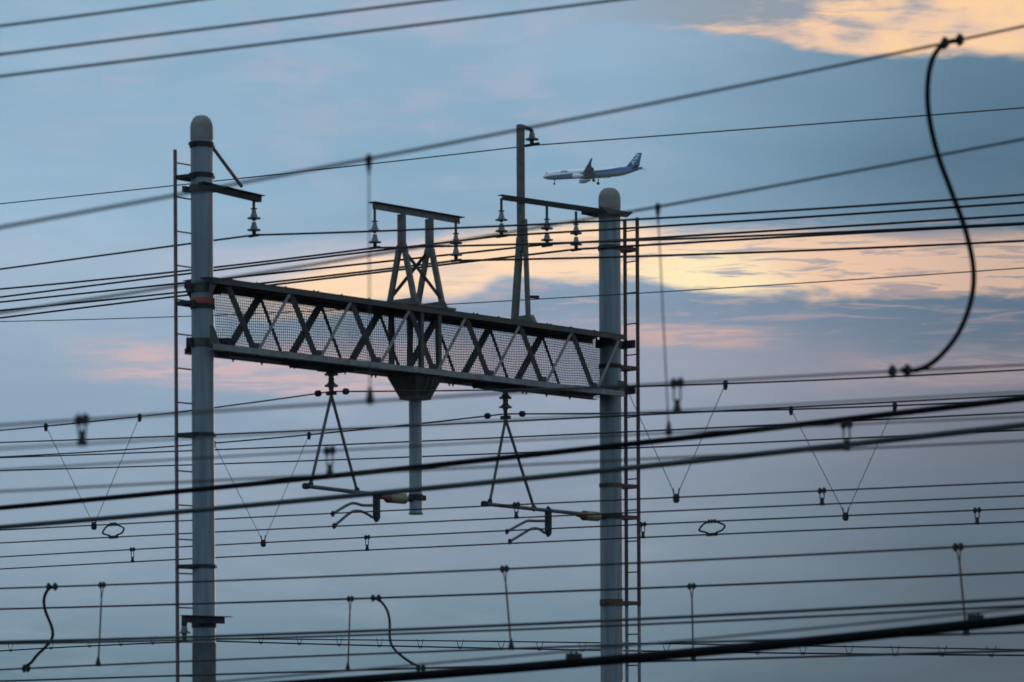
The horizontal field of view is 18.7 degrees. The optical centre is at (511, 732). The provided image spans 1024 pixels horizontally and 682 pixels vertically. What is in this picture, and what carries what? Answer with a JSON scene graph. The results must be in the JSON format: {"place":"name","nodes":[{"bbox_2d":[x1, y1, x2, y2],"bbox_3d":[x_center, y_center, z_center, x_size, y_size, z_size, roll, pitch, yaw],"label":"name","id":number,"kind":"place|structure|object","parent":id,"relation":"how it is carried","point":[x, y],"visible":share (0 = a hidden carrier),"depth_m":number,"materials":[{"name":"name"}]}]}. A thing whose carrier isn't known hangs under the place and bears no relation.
{"place":"outdoors","nodes":[
{"label":"outdoors","id":0,"kind":"place"},
{"bbox_2d":[0,0,202,26],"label":"overhead wire","id":1,"kind":"object","parent":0,"point":[94,13],"visible":1,"depth_m":20.59,"materials":[{"name":"metal"}]},
{"bbox_2d":[0,0,445,55],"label":"overhead wire","id":2,"kind":"object","parent":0,"point":[210,28],"visible":1,"depth_m":20.70,"materials":[{"name":"metal"}]},
{"bbox_2d":[0,0,623,77],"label":"overhead wire","id":3,"kind":"object","parent":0,"point":[300,39],"visible":1,"depth_m":20.79,"materials":[{"name":"metal"}]},
{"bbox_2d":[0,422,1023,529],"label":"overhead wire","id":4,"kind":"object","parent":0,"point":[937,434],"visible":0.96,"depth_m":25.49,"materials":[{"name":"metal"}]},
{"bbox_2d":[0,395,1023,509],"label":"overhead wire","id":5,"kind":"object","parent":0,"point":[911,411],"visible":0.91,"depth_m":26.63,"materials":[{"name":"black metal"}]},
{"bbox_2d":[0,25,1023,228],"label":"overhead wire","id":6,"kind":"object","parent":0,"point":[437,145],"visible":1,"depth_m":17.09,"materials":[{"name":"black metal"}]},
{"bbox_2d":[365,154,373,404],"bbox_3d":[-0.762,-2.420,16.618,0.047,1.345,0.047,0,0,0],"label":"dropper","id":7,"kind":"object","parent":6,"relation":"hanging from","point":[370,397],"visible":1,"depth_m":16.61,"materials":[{"name":"metal"}]},
{"bbox_2d":[0,364,1023,426],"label":"overhead wire","id":8,"kind":"object","parent":7,"relation":"hanging from","point":[387,400],"visible":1,"depth_m":17.08,"materials":[{"name":"black metal"}]},
{"bbox_2d":[74,413,89,446],"bbox_3d":[-2.121,-1.492,15.336,0.088,0.160,0.049,0,0,27],"label":"hanger","id":9,"kind":"object","parent":8,"relation":"hanging from","point":[84,421],"visible":1,"depth_m":15.32,"materials":[{"name":"metal"}]},
{"bbox_2d":[888,33,975,377],"bbox_3d":[2.692,-3.372,19.871,0.858,2.276,0.046,0,0,-43],"label":"jumper cable","id":10,"kind":"object","parent":6,"relation":"hanging from","point":[907,369],"visible":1,"depth_m":19.94,"materials":[{"name":"black rubber"}]},
{"bbox_2d":[0,597,1023,642],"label":"overhead wire","id":11,"kind":"object","parent":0,"point":[580,621],"visible":1,"depth_m":29.36,"materials":[{"name":"metal"}]},
{"bbox_2d":[0,138,1023,313],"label":"overhead wire","id":12,"kind":"object","parent":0,"point":[476,237],"visible":1,"depth_m":20.13,"materials":[{"name":"black metal"}]},
{"bbox_2d":[655,203,671,435],"bbox_3d":[1.002,-2.728,20.555,0.115,1.541,0.047,0,0,-17],"label":"dropper","id":13,"kind":"object","parent":12,"relation":"hanging from","point":[668,430],"visible":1,"depth_m":20.55,"materials":[{"name":"metal"}]},
{"bbox_2d":[0,416,1023,470],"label":"overhead wire","id":14,"kind":"object","parent":13,"relation":"hanging from","point":[500,441],"visible":1,"depth_m":20.13,"materials":[{"name":"black metal"}]},
{"bbox_2d":[324,446,335,476],"bbox_3d":[-1.158,-1.722,19.742,0.088,0.193,0.049,0,0,27],"label":"hanger","id":15,"kind":"object","parent":14,"relation":"hanging from","point":[329,471],"visible":1,"depth_m":19.73,"materials":[{"name":"metal"}]},
{"bbox_2d":[840,420,852,450],"bbox_3d":[2.264,-2.007,21.025,0.088,0.208,0.049,0,0,27],"label":"hanger","id":16,"kind":"object","parent":14,"relation":"hanging from","point":[849,425],"visible":1,"depth_m":21.01,"materials":[{"name":"metal"}]},
{"bbox_2d":[0,440,1023,492],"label":"overhead wire","id":17,"kind":"object","parent":16,"relation":"hanging from","point":[315,475],"visible":1,"depth_m":20.14,"materials":[{"name":"black metal"}]},
{"bbox_2d":[0,604,1023,644],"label":"overhead wire","id":18,"kind":"object","parent":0,"point":[707,621],"visible":0.98,"depth_m":30.00,"materials":[{"name":"black metal"}]},
{"bbox_2d":[0,571,1023,609],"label":"overhead wire","id":19,"kind":"object","parent":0,"point":[780,582],"visible":1,"depth_m":37.97,"materials":[{"name":"black metal"}]},
{"bbox_2d":[345,596,353,669],"bbox_3d":[-2.106,-1.278,40.378,0.139,0.984,0.067,0,0,33],"label":"dropper","id":20,"kind":"object","parent":19,"relation":"hanging from","point":[347,664],"visible":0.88,"depth_m":40.37,"materials":[{"name":"metal"}]},
{"bbox_2d":[370,594,425,670],"bbox_3d":[-1.465,-1.270,39.789,0.952,1.014,0.040,0,0,42],"label":"jumper cable","id":21,"kind":"object","parent":19,"relation":"hanging from","point":[377,598],"visible":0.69,"depth_m":39.87,"materials":[{"name":"black rubber"}]},
{"bbox_2d":[0,649,1023,681],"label":"overhead wire","id":22,"kind":"object","parent":21,"relation":"hanging from","point":[824,656],"visible":0.81,"depth_m":36.97,"materials":[{"name":"black metal"}]},
{"bbox_2d":[687,583,695,661],"bbox_3d":[2.113,-1.292,36.540,0.109,0.925,0.066,0,0,29],"label":"dropper","id":23,"kind":"object","parent":19,"relation":"hanging from","point":[693,588],"visible":0.89,"depth_m":36.53,"materials":[{"name":"metal"}]},
{"bbox_2d":[0,542,1023,588],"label":"overhead wire","id":24,"kind":"object","parent":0,"point":[788,555],"visible":1,"depth_m":32.63,"materials":[{"name":"black metal"}]},
{"bbox_2d":[22,583,57,672],"bbox_3d":[-5.829,-1.288,38.346,0.658,1.097,0.043,0,0,42],"label":"jumper cable","id":25,"kind":"object","parent":24,"relation":"hanging from","point":[25,668],"visible":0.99,"depth_m":38.25,"materials":[{"name":"black rubber"}]},
{"bbox_2d":[95,582,105,665],"bbox_3d":[-4.969,-1.306,37.575,0.165,1.022,0.067,0,0,35],"label":"dropper","id":26,"kind":"object","parent":24,"relation":"hanging from","point":[98,662],"visible":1,"depth_m":37.57,"materials":[{"name":"metal"}]},
{"bbox_2d":[0,631,1023,670],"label":"overhead wire","id":27,"kind":"object","parent":26,"relation":"hanging from","point":[756,640],"visible":0.84,"depth_m":33.67,"materials":[{"name":"black metal"}]},
{"bbox_2d":[500,565,513,649],"bbox_3d":[-0.055,-1.326,33.103,0.178,0.907,0.067,0,0,35],"label":"dropper","id":28,"kind":"object","parent":24,"relation":"hanging from","point":[511,644],"visible":1,"depth_m":33.10,"materials":[{"name":"metal"}]},
{"bbox_2d":[953,543,969,635],"bbox_3d":[4.223,-1.344,29.225,0.174,0.877,0.067,0,0,35],"label":"dropper","id":29,"kind":"object","parent":24,"relation":"hanging from","point":[960,548],"visible":0.92,"depth_m":29.23,"materials":[{"name":"metal"}]},
{"bbox_2d":[0,391,1023,449],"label":"overhead wire","id":30,"kind":"object","parent":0,"point":[124,441],"visible":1,"depth_m":17.13,"materials":[{"name":"black metal"}]},
{"bbox_2d":[670,377,683,412],"bbox_3d":[0.970,-1.979,18.245,0.088,0.204,0.049,0,0,27],"label":"hanger","id":31,"kind":"object","parent":30,"relation":"hanging from","point":[677,406],"visible":1,"depth_m":18.23,"materials":[{"name":"metal"}]},
{"bbox_2d":[0,214,1023,302],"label":"overhead wire","id":32,"kind":"object","parent":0,"point":[821,227],"visible":0.81,"depth_m":52.49,"materials":[{"name":"black metal"}]},
{"bbox_2d":[0,411,1023,457],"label":"overhead wire","id":33,"kind":"object","parent":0,"point":[513,436],"visible":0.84,"depth_m":51.21,"materials":[{"name":"black metal"}]},
{"bbox_2d":[0,640,1023,655],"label":"overhead wire","id":34,"kind":"object","parent":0,"point":[495,647],"visible":0.73,"depth_m":70.68,"materials":[{"name":"black metal"}]},
{"bbox_2d":[0,0,1023,681],"label":"sky","id":35,"kind":"structure","parent":0,"point":[298,105],"materials":[{"name":"blue"}]},
{"bbox_2d":[0,394,1023,442],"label":"overhead wire","id":36,"kind":"object","parent":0,"point":[585,417],"visible":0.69,"depth_m":45.83,"materials":[{"name":"black metal"}]},
{"bbox_2d":[6,429,1023,470],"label":"overhead wire","id":37,"kind":"object","parent":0,"point":[489,453],"visible":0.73,"depth_m":54.35,"materials":[{"name":"black metal"}]},
{"bbox_2d":[566,652,581,659],"bbox_3d":[0.541,-0.666,27.175,0.127,0.073,0.082,0,0,42],"label":"block clamp","id":38,"kind":"object","parent":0,"point":[573,656],"visible":0.92,"depth_m":27.14,"materials":[{"name":"metal"}]},
{"bbox_2d":[268,614,1023,681],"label":"heavy cable","id":39,"kind":"object","parent":38,"relation":"attached to","point":[897,632],"visible":1,"depth_m":26.23,"materials":[{"name":"black rubber"}]},
{"bbox_2d":[967,613,983,620],"bbox_3d":[3.635,-0.901,24.370,0.114,0.066,0.074,0,0,42],"label":"block clamp","id":40,"kind":"object","parent":39,"relation":"on","point":[975,617],"visible":0.89,"depth_m":24.34,"materials":[{"name":"metal"}]},
{"bbox_2d":[570,211,581,251],"bbox_3d":[1.125,-8.788,54.527,0.220,0.688,0.220,0,0,0],"label":"insulator","id":41,"kind":"object","parent":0,"point":[576,248],"visible":0.77,"depth_m":54.50,"materials":[{"name":"grey ceramic"}]},
{"bbox_2d":[0,224,1023,318],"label":"overhead wire","id":42,"kind":"object","parent":41,"relation":"attached to","point":[657,244],"visible":0.77,"depth_m":54.64,"materials":[{"name":"black metal"}]},
{"bbox_2d":[543,153,642,184],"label":"airliner","id":43,"kind":"object","parent":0,"point":[589,172],"visible":1,"depth_m":1386.49,"materials":[{"name":"white metal"}]},
{"bbox_2d":[209,607,1023,681],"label":"overhead wire","id":44,"kind":"object","parent":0,"point":[759,633],"visible":1,"depth_m":21.45,"materials":[{"name":"metal"}]},
{"bbox_2d":[253,639,1016,649],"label":"overhead wire","id":45,"kind":"object","parent":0,"point":[628,642],"visible":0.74,"depth_m":68.19,"materials":[{"name":"black metal"}]},
{"label":"ground","id":46,"kind":"structure","parent":0,"visible":0},
{"bbox_2d":[188,115,216,681],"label":"concrete pole","id":47,"kind":"object","parent":46,"relation":"on","point":[201,144],"visible":0.95,"depth_m":47.85,"materials":[{"name":"concrete"}]},
{"bbox_2d":[173,149,196,681],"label":"ladder","id":48,"kind":"object","parent":47,"relation":"attached to","point":[177,301],"visible":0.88,"depth_m":47.98,"materials":[{"name":"grey metal"}]},
{"bbox_2d":[180,615,232,627],"bbox_3d":[-4.818,-1.700,47.878,0.456,0.174,0.969,0,0,42],"label":"arm","id":49,"kind":"object","parent":47,"relation":"attached to","point":[202,621],"visible":1,"depth_m":47.78},
{"bbox_2d":[178,622,190,641],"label":"insulator","id":50,"kind":"object","parent":49,"relation":"hanging from","point":[184,631],"visible":0.76,"depth_m":47.39,"materials":[{"name":"ceramic"}]},
{"bbox_2d":[182,147,264,201],"bbox_3d":[-4.508,-8.698,48.420,0.506,0.733,1.465,0,0,35],"label":"bracket arm","id":51,"kind":"object","parent":47,"relation":"attached to","point":[242,194],"visible":0.69,"depth_m":48.26},
{"bbox_2d":[247,201,260,237],"bbox_3d":[-4.053,-8.107,48.812,0.219,0.651,0.219,0,0,0],"label":"insulator","id":52,"kind":"object","parent":51,"relation":"hanging from","point":[254,229],"visible":1,"depth_m":48.78,"materials":[{"name":"grey ceramic"}]},
{"bbox_2d":[0,193,1023,269],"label":"overhead wire","id":53,"kind":"object","parent":52,"relation":"attached to","point":[774,211],"visible":0.94,"depth_m":44.56,"materials":[{"name":"black metal"}]},
{"bbox_2d":[183,276,635,399],"bbox_3d":[-1.510,-6.433,51.608,0.800,1.188,10.261,0,0,42],"label":"gantry truss","id":54,"kind":"object","parent":47,"relation":"attached to","point":[436,319],"visible":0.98,"depth_m":51.17,"materials":[{"name":"grey metal"}]},
{"bbox_2d":[290,361,353,395],"bbox_3d":[-3.045,-5.670,49.910,0.340,0.482,1.100,0,0,42],"label":"suspension insulator","id":55,"kind":"object","parent":54,"relation":"hanging from","point":[331,370],"visible":1,"depth_m":49.92,"materials":[{"name":"metal"}]},
{"bbox_2d":[302,395,385,528],"bbox_3d":[-2.706,-4.357,50.278,0.110,2.165,1.836,0,0,42],"label":"steady frame","id":56,"kind":"object","parent":55,"relation":"hanging from","point":[375,505],"visible":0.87,"depth_m":50.19,"materials":[{"name":"metal"}]},
{"bbox_2d":[380,494,412,503],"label":"stay insulator","id":57,"kind":"object","parent":56,"relation":"attached to","point":[400,498],"visible":0.84,"depth_m":51.08,"materials":[{"name":"beige ceramic"}]},
{"bbox_2d":[0,495,1023,543],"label":"overhead wire","id":58,"kind":"object","parent":56,"relation":"attached to","point":[549,516],"visible":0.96,"depth_m":46.66,"materials":[{"name":"black metal"}]},
{"bbox_2d":[102,522,124,538],"bbox_3d":[-6.888,-3.484,53.674,0.593,0.283,0.050,0,0,42],"label":"bow jumper","id":59,"kind":"object","parent":58,"relation":"hanging from","point":[110,536],"visible":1,"depth_m":53.66,"materials":[{"name":"black metal"}]},
{"bbox_2d":[0,481,1023,530],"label":"overhead wire","id":60,"kind":"object","parent":56,"relation":"attached to","point":[548,503],"visible":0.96,"depth_m":46.70,"materials":[{"name":"black metal"}]},
{"bbox_2d":[512,502,519,518],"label":"hanger","id":61,"kind":"object","parent":60,"relation":"hanging from","point":[516,516],"visible":1,"depth_m":47.35,"materials":[{"name":"metal"}]},
{"bbox_2d":[818,487,825,505],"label":"hanger","id":62,"kind":"object","parent":60,"relation":"hanging from","point":[821,503],"visible":1,"depth_m":43.48,"materials":[{"name":"metal"}]},
{"bbox_2d":[0,369,1023,430],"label":"overhead wire","id":63,"kind":"object","parent":55,"relation":"attached to","point":[574,387],"visible":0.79,"depth_m":46.81,"materials":[{"name":"black metal"}]},
{"bbox_2d":[44,413,141,529],"bbox_3d":[-7.299,-4.486,54.042,2.579,1.941,0.100,0,0,42],"label":"hanger","id":64,"kind":"object","parent":63,"relation":"hanging from","point":[93,526],"visible":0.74,"depth_m":53.98,"materials":[{"name":"black metal"}]},
{"bbox_2d":[314,390,321,396],"bbox_3d":[-3.137,-5.479,50.265,0.100,0.105,0.110,0,0,42],"label":"wire clip","id":65,"kind":"object","parent":63,"relation":"attached to","point":[317,393],"visible":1,"depth_m":50.23,"materials":[{"name":"metal"}]},
{"bbox_2d":[342,388,348,394],"bbox_3d":[-2.666,-5.464,49.838,0.100,0.105,0.110,0,0,42],"label":"wire clip","id":66,"kind":"object","parent":63,"relation":"attached to","point":[344,391],"visible":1,"depth_m":49.80,"materials":[{"name":"metal"}]},
{"bbox_2d":[624,381,727,502],"bbox_3d":[2.379,-4.246,45.271,1.937,1.812,0.100,0,0,41],"label":"hanger","id":67,"kind":"object","parent":63,"relation":"hanging from","point":[676,499],"visible":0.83,"depth_m":45.22,"materials":[{"name":"black metal"}]},
{"bbox_2d":[387,374,442,514],"bbox_3d":[-1.590,-4.747,51.492,0.685,2.283,0.660,0,0,42],"label":"drop post","id":68,"kind":"object","parent":54,"relation":"hanging from","point":[414,382],"visible":0.95,"depth_m":51.40,"materials":[{"name":"grey metal"}]},
{"bbox_2d":[370,201,464,313],"bbox_3d":[-1.548,-7.835,51.573,0.920,1.679,2.160,0,0,42],"label":"insulator stand","id":69,"kind":"object","parent":54,"relation":"on","point":[431,216],"visible":0.86,"depth_m":51.44,"materials":[{"name":"grey paint"}]},
{"bbox_2d":[370,208,381,249],"bbox_3d":[-2.242,-8.235,50.810,0.220,0.666,0.219,0,0,0],"label":"insulator","id":70,"kind":"object","parent":69,"relation":"attached to","point":[374,241],"visible":0.81,"depth_m":50.78,"materials":[{"name":"grey ceramic"}]},
{"bbox_2d":[0,222,1023,289],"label":"overhead wire","id":71,"kind":"object","parent":70,"relation":"attached to","point":[782,234],"visible":0.91,"depth_m":47.91,"materials":[{"name":"black metal"}]},
{"bbox_2d":[450,220,461,261],"bbox_3d":[-0.943,-8.258,52.244,0.220,0.697,0.220,0,0,0],"label":"insulator","id":72,"kind":"object","parent":69,"relation":"attached to","point":[455,253],"visible":0.81,"depth_m":52.22,"materials":[{"name":"grey ceramic"}]},
{"bbox_2d":[0,240,1023,310],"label":"overhead wire","id":73,"kind":"object","parent":72,"relation":"attached to","point":[755,252],"visible":0.81,"depth_m":49.77,"materials":[{"name":"black metal"}]},
{"bbox_2d":[472,381,526,419],"bbox_3d":[-0.212,-5.644,53.036,0.340,0.586,1.000,0,0,42],"label":"suspension insulator","id":74,"kind":"object","parent":54,"relation":"hanging from","point":[505,406],"visible":0.93,"depth_m":53.04,"materials":[{"name":"metal"}]},
{"bbox_2d":[0,401,968,456],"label":"overhead wire","id":75,"kind":"object","parent":74,"relation":"attached to","point":[493,415],"visible":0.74,"depth_m":53.25,"materials":[{"name":"black metal"}]},
{"bbox_2d":[214,432,310,546],"bbox_3d":[-4.623,-4.432,57.219,2.623,2.049,0.100,0,0,42],"label":"hanger","id":76,"kind":"object","parent":75,"relation":"hanging from","point":[263,543],"visible":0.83,"depth_m":57.14,"materials":[{"name":"black metal"}]},
{"bbox_2d":[484,413,490,418],"bbox_3d":[-0.423,-5.434,53.407,0.100,0.105,0.110,0,0,42],"label":"wire clip","id":77,"kind":"object","parent":75,"relation":"attached to","point":[486,416],"visible":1,"depth_m":53.37,"materials":[{"name":"metal"}]},
{"bbox_2d":[519,411,524,416],"bbox_3d":[0.174,-5.414,52.866,0.100,0.105,0.110,0,0,42],"label":"wire clip","id":78,"kind":"object","parent":75,"relation":"attached to","point":[521,413],"visible":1,"depth_m":52.83,"materials":[{"name":"metal"}]},
{"bbox_2d":[789,403,896,520],"bbox_3d":[5.143,-4.216,48.367,2.058,1.860,0.100,0,0,41],"label":"hanger","id":79,"kind":"object","parent":75,"relation":"hanging from","point":[845,516],"visible":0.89,"depth_m":48.30,"materials":[{"name":"black metal"}]},
{"bbox_2d":[481,422,581,544],"bbox_3d":[0.355,-4.290,53.654,0.110,2.149,2.546,0,0,42],"label":"steady frame","id":80,"kind":"object","parent":74,"relation":"hanging from","point":[548,511],"visible":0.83,"depth_m":53.45,"materials":[{"name":"metal"}]},
{"bbox_2d":[0,508,1023,557],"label":"overhead wire","id":81,"kind":"object","parent":80,"relation":"attached to","point":[541,529],"visible":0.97,"depth_m":52.37,"materials":[{"name":"black metal"}]},
{"bbox_2d":[130,547,134,562],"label":"hanger","id":82,"kind":"object","parent":81,"relation":"hanging from","point":[131,550],"visible":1,"depth_m":59.61,"materials":[{"name":"metal"}]},
{"bbox_2d":[0,521,1023,569],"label":"overhead wire","id":83,"kind":"object","parent":82,"relation":"hanging from","point":[545,542],"visible":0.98,"depth_m":52.29,"materials":[{"name":"black metal"}]},
{"bbox_2d":[698,519,725,535],"bbox_3d":[3.224,-3.298,50.111,0.556,0.272,0.050,0,0,42],"label":"bow jumper","id":84,"kind":"object","parent":83,"relation":"hanging from","point":[711,522],"visible":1,"depth_m":50.09,"materials":[{"name":"black metal"}]},
{"bbox_2d":[364,535,369,550],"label":"hanger","id":85,"kind":"object","parent":81,"relation":"hanging from","point":[367,545],"visible":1,"depth_m":55.35,"materials":[{"name":"metal"}]},
{"bbox_2d":[639,522,646,537],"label":"hanger","id":86,"kind":"object","parent":81,"relation":"hanging from","point":[642,532],"visible":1,"depth_m":51.06,"materials":[{"name":"metal"}]},
{"bbox_2d":[973,507,980,524],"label":"hanger","id":87,"kind":"object","parent":81,"relation":"hanging from","point":[977,522],"visible":1,"depth_m":46.67,"materials":[{"name":"metal"}]},
{"bbox_2d":[576,510,604,520],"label":"stay insulator","id":88,"kind":"object","parent":80,"relation":"attached to","point":[591,517],"visible":0.77,"depth_m":54.70,"materials":[{"name":"beige ceramic"}]},
{"bbox_2d":[511,124,538,321],"bbox_3d":[0.259,-8.740,53.542,0.600,3.428,0.372,0,0,42],"label":"mast","id":89,"kind":"object","parent":54,"relation":"on","point":[521,251],"visible":0.83,"depth_m":53.42,"materials":[{"name":"grey metal"}]},
{"bbox_2d":[0,267,1023,321],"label":"overhead wire","id":90,"kind":"object","parent":89,"relation":"attached to","point":[592,295],"visible":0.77,"depth_m":51.74,"materials":[{"name":"metal"}]},
{"bbox_2d":[525,132,539,146],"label":"insulator","id":91,"kind":"object","parent":89,"relation":"attached to","point":[531,138],"visible":1,"depth_m":53.63,"materials":[{"name":"ceramic"}]},
{"bbox_2d":[0,107,1023,203],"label":"overhead wire","id":92,"kind":"object","parent":91,"relation":"attached to","point":[556,143],"visible":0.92,"depth_m":52.75,"materials":[{"name":"metal"}]},
{"bbox_2d":[598,188,622,681],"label":"concrete pole","id":93,"kind":"object","parent":46,"relation":"on","point":[610,487],"visible":0.91,"depth_m":55.03,"materials":[{"name":"concrete"}]},
{"bbox_2d":[498,194,631,216],"bbox_3d":[0.883,-9.168,54.252,0.475,0.177,3.266,0,0,42],"label":"crossbar","id":94,"kind":"object","parent":93,"relation":"attached to","point":[589,211],"visible":0.73,"depth_m":54.26,"materials":[{"name":"metal"}]},
{"bbox_2d":[495,198,507,237],"bbox_3d":[-0.181,-8.787,53.087,0.219,0.670,0.219,0,0,0],"label":"insulator","id":95,"kind":"object","parent":94,"relation":"hanging from","point":[501,218],"visible":0.86,"depth_m":53.06,"materials":[{"name":"grey ceramic"}]},
{"bbox_2d":[0,201,1023,297],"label":"overhead wire","id":96,"kind":"object","parent":95,"relation":"attached to","point":[800,217],"visible":0.84,"depth_m":51.52,"materials":[{"name":"black metal"}]},
{"bbox_2d":[541,206,552,246],"bbox_3d":[0.607,-8.782,53.956,0.219,0.707,0.220,0,0,0],"label":"insulator","id":97,"kind":"object","parent":94,"relation":"hanging from","point":[546,238],"visible":0.81,"depth_m":53.93,"materials":[{"name":"grey ceramic"}]},
{"bbox_2d":[621,217,640,681],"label":"ladder","id":98,"kind":"object","parent":93,"relation":"attached to","point":[625,369],"visible":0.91,"depth_m":55.54,"materials":[{"name":"metal"}]}
]}

